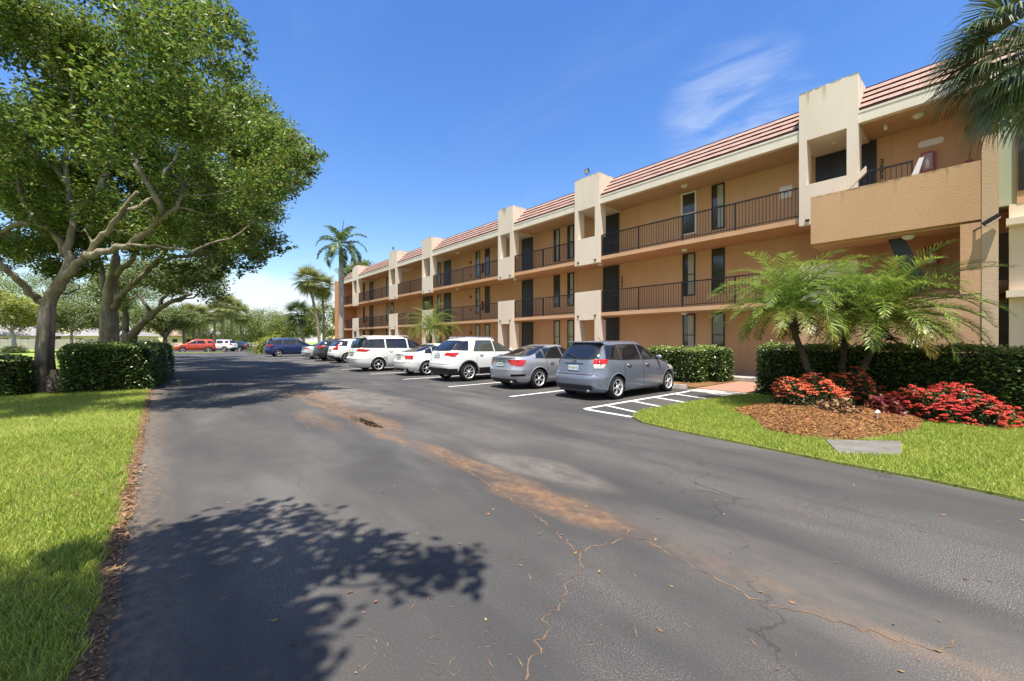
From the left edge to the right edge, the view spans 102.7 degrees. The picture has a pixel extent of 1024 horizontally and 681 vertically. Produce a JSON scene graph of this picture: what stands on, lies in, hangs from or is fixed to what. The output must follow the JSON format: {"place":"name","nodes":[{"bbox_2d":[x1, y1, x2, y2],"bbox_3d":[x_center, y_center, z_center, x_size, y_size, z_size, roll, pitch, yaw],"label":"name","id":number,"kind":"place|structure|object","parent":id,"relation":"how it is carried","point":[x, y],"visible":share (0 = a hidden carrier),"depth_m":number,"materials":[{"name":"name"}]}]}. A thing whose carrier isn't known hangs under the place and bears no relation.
{"place":"outdoors","nodes":[
{"label":"outdoors","id":0,"kind":"place"},
{"bbox_2d":[6,356,70,394],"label":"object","id":1,"kind":"structure","parent":0,"point":[57,367],"depth_m":12.29,"materials":[{"name":"plant"}]},
{"bbox_2d":[0,350,38,396],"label":"hedge","id":2,"kind":"object","parent":1,"relation":"on","point":[16,378],"visible":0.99,"depth_m":11.45,"materials":[{"name":"green plant"}]},
{"bbox_2d":[53,338,175,393],"bbox_3d":[-13.601,0.739,14.348,2.575,1.634,5.442,0,0,-35],"label":"hedge","id":3,"kind":"object","parent":1,"relation":"on","point":[108,366],"visible":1,"depth_m":12.43,"materials":[{"name":"green plant"}]},
{"bbox_2d":[72,250,235,341],"bbox_3d":[-28.286,-2.991,33.099,10.621,9.908,18.737,0,0,-41],"label":"leaning tree","id":4,"kind":"object","parent":1,"relation":"on","point":[155,278],"visible":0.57,"depth_m":30.68,"materials":[{"name":"green plant"}]},
{"bbox_2d":[0,0,325,342],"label":"shade tree","id":5,"kind":"object","parent":1,"relation":"on","point":[110,300],"visible":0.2,"depth_m":16.01,"materials":[{"name":"green plant"}]},
{"bbox_2d":[0,0,330,391],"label":"shade tree","id":6,"kind":"object","parent":1,"relation":"on","point":[163,226],"visible":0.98,"depth_m":11.63,"materials":[{"name":"green plant"}]},
{"bbox_2d":[0,388,149,680],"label":"lawn","id":7,"kind":"structure","parent":0,"point":[54,596],"depth_m":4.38,"materials":[{"name":"plant"}]},
{"bbox_2d":[0,342,317,576],"bbox_3d":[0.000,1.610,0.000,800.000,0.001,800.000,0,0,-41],"label":"ground","id":8,"kind":"structure","parent":0,"point":[31,352],"depth_m":50.73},
{"bbox_2d":[0,344,29,352],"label":"round shrub","id":9,"kind":"object","parent":8,"relation":"on","point":[14,349],"visible":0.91,"depth_m":51.24,"materials":[{"name":"green plant"}]},
{"bbox_2d":[0,269,43,310],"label":"broadleaf tree","id":10,"kind":"object","parent":8,"relation":"on","point":[14,284],"visible":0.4,"depth_m":72.45,"materials":[{"name":"green plant"}]},
{"bbox_2d":[0,326,62,347],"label":"house","id":11,"kind":"structure","parent":8,"relation":"on","point":[31,334],"depth_m":79.42,"materials":[{"name":"beige paint"}]},
{"bbox_2d":[0,288,66,345],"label":"broadleaf tree","id":12,"kind":"object","parent":8,"relation":"on","point":[13,305],"visible":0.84,"depth_m":53.51,"materials":[{"name":"green plant"}]},
{"bbox_2d":[1,267,88,332],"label":"broadleaf tree","id":13,"kind":"object","parent":8,"relation":"on","point":[45,286],"visible":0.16,"depth_m":91.06,"materials":[{"name":"green plant"}]},
{"bbox_2d":[19,294,122,344],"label":"broadleaf tree","id":14,"kind":"object","parent":8,"relation":"on","point":[65,323],"visible":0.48,"depth_m":60.85,"materials":[{"name":"green plant"}]},
{"bbox_2d":[0,339,149,349],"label":"board fence","id":15,"kind":"object","parent":8,"relation":"on","point":[28,344],"visible":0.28,"depth_m":67.49,"materials":[{"name":"beige wood"}]},
{"bbox_2d":[43,278,140,330],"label":"broadleaf tree","id":16,"kind":"object","parent":8,"relation":"on","point":[81,297],"visible":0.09,"depth_m":95.97,"materials":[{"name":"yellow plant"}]},
{"bbox_2d":[56,327,158,345],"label":"house","id":17,"kind":"structure","parent":8,"relation":"on","point":[94,334],"depth_m":85.96,"materials":[{"name":"beige paint"}]},
{"bbox_2d":[68,300,162,334],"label":"broadleaf tree","id":18,"kind":"object","parent":8,"relation":"on","point":[121,320],"visible":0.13,"depth_m":74.39,"materials":[{"name":"green plant"}]},
{"bbox_2d":[127,287,182,338],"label":"broadleaf tree","id":19,"kind":"object","parent":8,"relation":"on","point":[145,294],"visible":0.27,"depth_m":101.72,"materials":[{"name":"green plant"}]},
{"bbox_2d":[129,303,207,342],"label":"broadleaf tree","id":20,"kind":"object","parent":8,"relation":"on","point":[164,322],"visible":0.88,"depth_m":65.49,"materials":[{"name":"green plant"}]},
{"bbox_2d":[171,302,198,343],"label":"cabbage palm","id":21,"kind":"object","parent":8,"relation":"on","point":[185,308],"visible":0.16,"depth_m":69.82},
{"bbox_2d":[167,330,218,345],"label":"house","id":22,"kind":"structure","parent":8,"relation":"on","point":[174,338],"depth_m":121.25,"materials":[{"name":"beige paint"}]},
{"bbox_2d":[183,301,213,339],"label":"cabbage palm","id":23,"kind":"object","parent":8,"relation":"on","point":[201,309],"visible":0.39,"depth_m":71.89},
{"bbox_2d":[192,304,211,338],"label":"cabbage palm","id":24,"kind":"object","parent":8,"relation":"on","point":[199,331],"visible":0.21,"depth_m":75.97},
{"bbox_2d":[179,315,236,339],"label":"broadleaf tree","id":25,"kind":"object","parent":8,"relation":"on","point":[205,334],"visible":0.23,"depth_m":119.16,"materials":[{"name":"green plant"}]},
{"bbox_2d":[205,300,224,340],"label":"cabbage palm","id":26,"kind":"object","parent":8,"relation":"on","point":[214,320],"visible":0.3,"depth_m":83.64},
{"bbox_2d":[207,292,239,338],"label":"cabbage palm","id":27,"kind":"object","parent":8,"relation":"on","point":[228,309],"visible":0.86,"depth_m":77.54,"materials":[{"name":"plant"}]},
{"bbox_2d":[218,297,247,339],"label":"cabbage palm","id":28,"kind":"object","parent":8,"relation":"on","point":[237,303],"visible":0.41,"depth_m":81.84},
{"bbox_2d":[210,315,266,344],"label":"broadleaf tree","id":29,"kind":"object","parent":8,"relation":"on","point":[226,330],"visible":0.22,"depth_m":102.75,"materials":[{"name":"green plant"}]},
{"bbox_2d":[228,303,253,340],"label":"cabbage palm","id":30,"kind":"object","parent":8,"relation":"on","point":[244,320],"visible":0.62,"depth_m":87.80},
{"bbox_2d":[224,304,298,343],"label":"broadleaf tree","id":31,"kind":"object","parent":8,"relation":"on","point":[256,325],"visible":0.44,"depth_m":94.41,"materials":[{"name":"green plant"}]},
{"bbox_2d":[251,334,280,353],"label":"croton shrub","id":32,"kind":"object","parent":8,"relation":"on","point":[259,346],"visible":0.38,"depth_m":47.86,"materials":[{"name":"yellow plant"}]},
{"bbox_2d":[260,317,313,341],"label":"broadleaf tree","id":33,"kind":"object","parent":8,"relation":"on","point":[279,325],"visible":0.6,"depth_m":87.02,"materials":[{"name":"green plant"}]},
{"bbox_2d":[280,298,312,341],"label":"cabbage palm","id":34,"kind":"object","parent":8,"relation":"on","point":[297,319],"visible":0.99,"depth_m":55.61,"materials":[{"name":"plant"}]},
{"bbox_2d":[287,262,324,342],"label":"cabbage palm","id":35,"kind":"object","parent":8,"relation":"on","point":[306,286],"visible":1,"depth_m":51.72,"materials":[{"name":"plant"}]},
{"bbox_2d":[296,299,334,340],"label":"broadleaf tree","id":36,"kind":"object","parent":8,"relation":"on","point":[310,329],"visible":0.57,"depth_m":74.22,"materials":[{"name":"green plant"}]},
{"bbox_2d":[308,272,335,339],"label":"cabbage palm","id":37,"kind":"object","parent":8,"relation":"on","point":[323,293],"visible":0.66,"depth_m":54.86,"materials":[{"name":"plant"}]},
{"bbox_2d":[315,220,367,337],"bbox_3d":[-16.660,-5.135,40.113,4.776,13.570,4.828,0,0,26],"label":"royal palm","id":38,"kind":"object","parent":8,"relation":"on","point":[341,236],"visible":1,"depth_m":39.82,"materials":[{"name":"green"}]},
{"bbox_2d":[334,257,374,277],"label":"broadleaf tree","id":39,"kind":"object","parent":8,"relation":"on","point":[347,270],"visible":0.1,"depth_m":72.75,"materials":[{"name":"green plant"}]},
{"bbox_2d":[335,31,1023,373],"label":"apartment building","id":40,"kind":"structure","parent":8,"relation":"on","point":[724,212],"depth_m":16.83,"materials":[{"name":"beige paint"}]},
{"bbox_2d":[475,288,479,313],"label":"window","id":41,"kind":"structure","parent":40,"relation":"in","point":[477,290],"depth_m":31.31,"materials":[{"name":"glass"}]},
{"bbox_2d":[475,251,479,276],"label":"window","id":42,"kind":"structure","parent":40,"relation":"in","point":[477,254],"depth_m":31.31,"materials":[{"name":"glass"}]},
{"bbox_2d":[485,286,489,312],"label":"window","id":43,"kind":"structure","parent":40,"relation":"in","point":[487,289],"depth_m":30.36,"materials":[{"name":"glass"}]},
{"bbox_2d":[485,248,489,275],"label":"window","id":44,"kind":"structure","parent":40,"relation":"in","point":[487,251],"depth_m":30.36,"materials":[{"name":"glass"}]},
{"bbox_2d":[554,320,559,344],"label":"window","id":45,"kind":"structure","parent":40,"relation":"in","point":[556,323],"depth_m":24.99,"materials":[{"name":"glass"}]},
{"bbox_2d":[554,275,559,306],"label":"window","id":46,"kind":"structure","parent":40,"relation":"in","point":[556,277],"depth_m":25.02,"materials":[{"name":"glass"}]},
{"bbox_2d":[554,228,559,261],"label":"window","id":47,"kind":"structure","parent":40,"relation":"in","point":[556,232],"depth_m":24.99,"materials":[{"name":"glass"}]},
{"bbox_2d":[567,320,573,348],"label":"window","id":48,"kind":"structure","parent":40,"relation":"in","point":[570,323],"depth_m":24.20,"materials":[{"name":"glass"}]},
{"bbox_2d":[567,272,573,305],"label":"window","id":49,"kind":"structure","parent":40,"relation":"in","point":[570,276],"depth_m":24.20,"materials":[{"name":"glass"}]},
{"bbox_2d":[567,225,573,258],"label":"window","id":50,"kind":"structure","parent":40,"relation":"in","point":[570,229],"depth_m":24.20,"materials":[{"name":"glass"}]},
{"bbox_2d":[683,314,694,347],"bbox_3d":[8.105,-0.247,18.775,0.036,1.950,0.580,0,0,-41],"label":"window","id":51,"kind":"structure","parent":40,"relation":"in","point":[689,319],"depth_m":18.75,"materials":[{"name":"glass"}]},
{"bbox_2d":[683,252,694,295],"bbox_3d":[8.105,-3.025,18.775,0.036,1.950,0.580,0,0,-41],"label":"window","id":52,"kind":"structure","parent":40,"relation":"in","point":[689,258],"depth_m":18.75,"materials":[{"name":"glass"}]},
{"bbox_2d":[681,190,696,235],"bbox_3d":[8.098,-5.820,18.769,0.056,1.950,0.720,0,0,-41],"label":"window","id":53,"kind":"structure","parent":40,"relation":"in","point":[689,199],"depth_m":18.75,"materials":[{"name":"white"}]},
{"bbox_2d":[712,312,724,350],"bbox_3d":[8.951,-0.247,17.788,0.036,1.950,0.540,0,0,-41],"label":"window","id":54,"kind":"structure","parent":40,"relation":"in","point":[718,337],"depth_m":17.78,"materials":[{"name":"glass"}]},
{"bbox_2d":[712,247,724,293],"bbox_3d":[8.951,-3.025,17.788,0.036,1.950,0.540,0,0,-41],"label":"window","id":55,"kind":"structure","parent":40,"relation":"in","point":[718,255],"depth_m":17.78,"materials":[{"name":"glass"}]},
{"bbox_2d":[712,182,724,229],"bbox_3d":[8.951,-5.820,17.788,0.036,1.950,0.540,0,0,-41],"label":"window","id":56,"kind":"structure","parent":40,"relation":"in","point":[718,190],"depth_m":17.77,"materials":[{"name":"glass"}]},
{"bbox_2d":[780,185,791,198],"bbox_3d":[10.605,-5.750,15.860,0.030,0.460,0.420,0,0,-41],"label":"notice board","id":57,"kind":"object","parent":40,"relation":"attached to","point":[789,193],"visible":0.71,"depth_m":15.84,"materials":[{"name":"white plastic"}]},
{"bbox_2d":[921,150,934,172],"bbox_3d":[13.065,-5.600,12.872,0.171,0.620,0.300,0,0,-41],"label":"extinguisher cabinet","id":58,"kind":"object","parent":40,"relation":"attached to","point":[928,164],"visible":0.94,"depth_m":12.80,"materials":[{"name":"red metal"}]},
{"bbox_2d":[918,137,943,147],"bbox_3d":[13.163,-6.230,12.876,0.026,0.200,0.560,0,0,-41],"label":"wall plaque","id":59,"kind":"object","parent":40,"relation":"attached to","point":[930,142],"depth_m":12.87,"materials":[{"name":"white plastic"}]},
{"bbox_2d":[924,245,938,266],"bbox_3d":[13.117,-2.650,12.812,0.171,0.620,0.300,0,0,-41],"label":"extinguisher cabinet","id":60,"kind":"object","parent":40,"relation":"attached to","point":[936,254],"visible":0.54,"depth_m":12.75,"materials":[{"name":"red metal"}]},
{"bbox_2d":[959,213,1001,234],"bbox_3d":[11.564,-2.887,10.145,0.210,0.348,0.762,0,0,-23],"label":"floodlight","id":61,"kind":"object","parent":40,"relation":"attached to","point":[992,219],"visible":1,"depth_m":9.92,"materials":[{"name":"black metal"}]},
{"bbox_2d":[999,303,1007,347],"bbox_3d":[12.571,0.000,10.480,0.050,1.900,0.162,0,0,-41],"label":"slit window","id":62,"kind":"structure","parent":40,"relation":"in","point":[1003,314],"depth_m":10.46,"materials":[{"name":"black glass"}]},
{"bbox_2d":[999,232,1007,279],"bbox_3d":[12.571,-2.150,10.480,0.050,1.200,0.162,0,0,-41],"label":"slit window","id":63,"kind":"structure","parent":40,"relation":"in","point":[1003,237],"depth_m":10.46,"materials":[{"name":"black glass"}]},
{"bbox_2d":[1018,71,1023,190],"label":"slit window","id":64,"kind":"structure","parent":40,"relation":"in","point":[1020,150],"depth_m":9.96,"materials":[{"name":"black glass"}]},
{"bbox_2d":[673,380,736,388],"bbox_3d":[-7.175,1.560,32.134,4.900,0.120,45.850,0,0,-41],"label":"mulch bed","id":65,"kind":"object","parent":8,"relation":"on","point":[693,385],"visible":0.12,"depth_m":14.29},
{"bbox_2d":[398,301,461,342],"bbox_3d":[-5.899,-0.564,29.197,4.826,4.236,4.550,0,0,-41],"label":"date palm","id":66,"kind":"object","parent":65,"relation":"on","point":[429,325],"visible":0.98,"depth_m":28.97,"materials":[{"name":"plant"}]},
{"bbox_2d":[647,344,715,382],"bbox_3d":[6.398,0.835,15.778,1.883,1.442,2.425,0,0,-35],"label":"hedge","id":67,"kind":"object","parent":65,"relation":"on","point":[690,364],"visible":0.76,"depth_m":14.91,"materials":[{"name":"green plant"}]},
{"bbox_2d":[695,343,734,381],"bbox_3d":[7.608,0.828,15.536,1.502,1.453,1.373,0,0,-41],"label":"hedge","id":68,"kind":"object","parent":65,"relation":"on","point":[722,368],"visible":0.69,"depth_m":15.03,"materials":[{"name":"green plant"}]},
{"bbox_2d":[800,253,925,380],"bbox_3d":[8.137,-0.204,9.912,2.631,3.660,2.748,0,0,10],"label":"date palm","id":69,"kind":"object","parent":8,"relation":"on","point":[843,357],"visible":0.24,"depth_m":9.62,"materials":[{"name":"plant"}]},
{"bbox_2d":[0,0,1023,341],"label":"sky","id":70,"kind":"structure","parent":0,"point":[434,118],"materials":[{"name":"blue"}]},
{"bbox_2d":[71,350,1023,680],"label":"asphalt road","id":71,"kind":"structure","parent":0,"point":[317,468],"depth_m":3.07,"materials":[{"name":"asphalt"}]},
{"bbox_2d":[62,389,152,680],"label":"soil edge","id":72,"kind":"object","parent":71,"relation":"on","point":[108,611],"visible":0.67,"depth_m":2.52,"materials":[{"name":"soil"}]},
{"bbox_2d":[173,339,215,351],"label":"off roader","id":73,"kind":"object","parent":71,"relation":"on","point":[207,345],"visible":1,"depth_m":54.55,"materials":[{"name":"red paint"}]},
{"bbox_2d":[203,339,237,351],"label":"crossover","id":74,"kind":"object","parent":71,"relation":"on","point":[226,344],"visible":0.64,"depth_m":57.75,"materials":[{"name":"white paint"}]},
{"bbox_2d":[234,341,252,350],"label":"sedan","id":75,"kind":"object","parent":71,"relation":"on","point":[242,345],"visible":0.51,"depth_m":60.55,"materials":[{"name":"grey paint"}]},
{"bbox_2d":[263,338,309,356],"bbox_3d":[-21.862,0.647,40.911,5.077,1.805,2.079,0,0,-41],"label":"minivan","id":76,"kind":"object","parent":71,"relation":"on","point":[277,347],"visible":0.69,"depth_m":39.59,"materials":[{"name":"blue paint"}]},
{"bbox_2d":[301,344,319,358],"bbox_3d":[-15.700,0.841,35.531,4.592,1.417,1.864,0,0,-41],"label":"sedan","id":77,"kind":"object","parent":71,"relation":"on","point":[306,351],"visible":0.22,"depth_m":33.77,"materials":[{"name":"white paint"}]},
{"bbox_2d":[313,338,341,360],"bbox_3d":[-13.223,0.667,32.510,4.600,1.766,1.911,0,0,-41],"label":"crossover","id":78,"kind":"object","parent":71,"relation":"on","point":[320,350],"visible":0.32,"depth_m":30.86,"materials":[{"name":"grey paint"}]},
{"bbox_2d":[327,338,356,362],"bbox_3d":[-10.882,0.667,29.776,4.600,1.766,1.911,0,0,-41],"label":"crossover","id":79,"kind":"object","parent":71,"relation":"on","point":[338,350],"visible":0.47,"depth_m":28.16,"materials":[{"name":"white paint"}]},
{"bbox_2d":[350,416,382,427],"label":"puddle","id":80,"kind":"object","parent":71,"relation":"on","point":[366,422],"visible":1,"depth_m":7.73,"materials":[{"name":"black liquid"}]},
{"bbox_2d":[347,335,419,370],"bbox_3d":[-6.183,0.647,22.214,5.077,1.805,2.079,0,0,-41],"label":"minivan","id":81,"kind":"object","parent":71,"relation":"on","point":[375,352],"visible":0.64,"depth_m":20.66,"materials":[{"name":"white paint"}]},
{"bbox_2d":[394,343,440,374],"bbox_3d":[-3.316,0.842,19.607,4.592,1.417,1.864,0,0,-41],"label":"sedan","id":82,"kind":"object","parent":71,"relation":"on","point":[415,359],"visible":0.43,"depth_m":18.01,"materials":[{"name":"white paint"}]},
{"bbox_2d":[429,335,512,380],"bbox_3d":[-1.167,0.667,17.122,4.600,1.766,1.911,0,0,-41],"label":"crossover","id":83,"kind":"object","parent":71,"relation":"on","point":[466,358],"visible":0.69,"depth_m":15.72,"materials":[{"name":"white paint"}]},
{"bbox_2d":[433,340,461,350],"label":"rear window","id":84,"kind":"structure","parent":83,"relation":"in","point":[447,345],"depth_m":15.75,"materials":[{"name":"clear glass"}]},
{"bbox_2d":[452,341,468,350],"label":"window","id":85,"kind":"structure","parent":83,"relation":"in","point":[463,345],"depth_m":15.58,"materials":[{"name":"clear glass"}]},
{"bbox_2d":[473,340,493,350],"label":"window","id":86,"kind":"structure","parent":83,"relation":"in","point":[480,345],"depth_m":16.16,"materials":[{"name":"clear glass"}]},
{"bbox_2d":[476,351,495,367],"bbox_3d":[-1.001,0.744,16.082,0.940,0.612,0.084,0,0,-41],"label":"door","id":87,"kind":"structure","parent":83,"relation":"in","point":[484,359],"depth_m":16.02,"materials":[{"name":"white paint"}]},
{"bbox_2d":[0,389,1023,680],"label":"leaf litter","id":88,"kind":"object","parent":71,"relation":"on","point":[114,593],"visible":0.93,"depth_m":2.66,"materials":[{"name":"plant"}]},
{"bbox_2d":[490,344,565,388],"bbox_3d":[1.322,0.842,14.652,4.592,1.417,1.864,0,0,-41],"label":"sedan","id":89,"kind":"object","parent":71,"relation":"on","point":[534,366],"visible":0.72,"depth_m":13.23,"materials":[{"name":"silver metal"}]},
{"bbox_2d":[525,528,634,679],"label":"pavement crack","id":90,"kind":"object","parent":71,"relation":"on","point":[544,636],"visible":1,"depth_m":2.42,"materials":[{"name":"asphalt"}]},
{"bbox_2d":[556,337,673,398],"bbox_3d":[3.220,0.727,12.256,4.345,1.646,1.955,0,0,-41],"label":"minivan","id":91,"kind":"object","parent":71,"relation":"on","point":[613,369],"visible":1,"depth_m":10.99,"materials":[{"name":"blue paint"}]},
{"bbox_2d":[583,391,689,408],"bbox_3d":[3.775,1.546,11.105,5.620,0.001,0.110,0,0,-41],"label":"parking line","id":92,"kind":"object","parent":71,"relation":"on","point":[634,400],"visible":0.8,"depth_m":10.55,"materials":[{"name":"paint"}]},
{"bbox_2d":[644,539,896,640],"bbox_3d":[1.431,1.548,2.607,0.219,0.001,1.476,0,0,-41],"label":"pavement crack","id":93,"kind":"object","parent":71,"relation":"on","point":[775,605],"visible":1,"depth_m":2.38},
{"bbox_2d":[686,389,746,394],"bbox_3d":[6.114,1.555,12.179,0.730,0.050,1.550,0,0,-41],"label":"path apron","id":94,"kind":"object","parent":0,"point":[712,391],"visible":0.48,"depth_m":12.29,"materials":[{"name":"concrete"}]},
{"bbox_2d":[696,381,758,393],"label":"footpath","id":95,"kind":"structure","parent":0,"point":[743,387],"depth_m":13.20,"materials":[{"name":"concrete"}]},
{"bbox_2d":[731,373,759,381],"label":"walkway slab","id":96,"kind":"structure","parent":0,"point":[744,377],"depth_m":15.37,"materials":[{"name":"concrete"}]},
{"bbox_2d":[630,393,1023,501],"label":"lawn","id":97,"kind":"structure","parent":0,"point":[973,488],"depth_m":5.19,"materials":[{"name":"plant"}]},
{"bbox_2d":[736,404,924,439],"bbox_3d":[6.137,1.438,8.054,4.738,0.204,3.142,0,0,-41],"label":"mulch mound","id":98,"kind":"object","parent":97,"relation":"on","point":[832,429],"visible":0.23,"depth_m":6.96,"materials":[{"name":"wood"}]},
{"bbox_2d":[706,249,876,382],"bbox_3d":[6.368,-0.210,9.690,3.574,3.615,3.403,0,0,-41],"label":"date palm","id":99,"kind":"object","parent":98,"relation":"on","point":[792,292],"visible":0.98,"depth_m":9.22,"materials":[{"name":"plant"}]},
{"bbox_2d":[769,372,854,406],"bbox_3d":[6.322,1.097,8.717,1.321,0.858,1.627,0,0,-41],"label":"ixora bush","id":100,"kind":"object","parent":98,"relation":"on","point":[803,391],"visible":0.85,"depth_m":8.52,"materials":[{"name":"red plant"}]},
{"bbox_2d":[733,402,926,439],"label":"mulch chips","id":101,"kind":"object","parent":98,"relation":"on","point":[885,417],"visible":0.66,"depth_m":7.25,"materials":[{"name":"brown wood"}]},
{"bbox_2d":[815,395,864,415],"bbox_3d":[6.180,1.231,7.777,0.640,0.408,0.786,0,0,-41],"label":"brown plant","id":102,"kind":"object","parent":98,"relation":"on","point":[839,403],"visible":0.75,"depth_m":7.67,"materials":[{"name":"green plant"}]},
{"bbox_2d":[863,393,909,415],"bbox_3d":[7.295,1.271,7.998,0.663,0.535,0.693,0,0,-41],"label":"burgundy plant","id":103,"kind":"object","parent":98,"relation":"on","point":[882,403],"visible":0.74,"depth_m":7.88,"materials":[{"name":"red plant"}]},
{"bbox_2d":[823,366,885,406],"bbox_3d":[7.702,1.052,9.325,1.114,0.952,1.206,0,0,-22],"label":"ixora bush","id":104,"kind":"object","parent":97,"relation":"on","point":[862,390],"visible":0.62,"depth_m":9.02,"materials":[{"name":"red plant"}]},
{"bbox_2d":[826,439,900,455],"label":"concrete slab","id":105,"kind":"structure","parent":97,"relation":"on","point":[870,446],"depth_m":5.80,"materials":[{"name":"concrete"}]},
{"bbox_2d":[753,339,1023,417],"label":"hedge","id":106,"kind":"object","parent":97,"relation":"on","point":[997,372],"visible":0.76,"depth_m":9.09,"materials":[{"name":"green plant"}]},
{"bbox_2d":[797,239,1021,381],"bbox_3d":[8.293,-0.172,9.011,3.636,3.603,3.735,0,0,-41],"label":"date palm","id":107,"kind":"object","parent":97,"relation":"on","point":[882,294],"visible":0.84,"depth_m":8.57,"materials":[{"name":"plant"}]},
{"bbox_2d":[886,382,1023,429],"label":"ixora bush","id":108,"kind":"object","parent":97,"relation":"on","point":[931,403],"visible":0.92,"depth_m":7.42,"materials":[{"name":"red plant"}]},
{"bbox_2d":[915,0,1023,160],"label":"fan palm","id":109,"kind":"object","parent":97,"relation":"on","point":[992,98],"visible":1,"depth_m":7.93,"materials":[{"name":"plant"}]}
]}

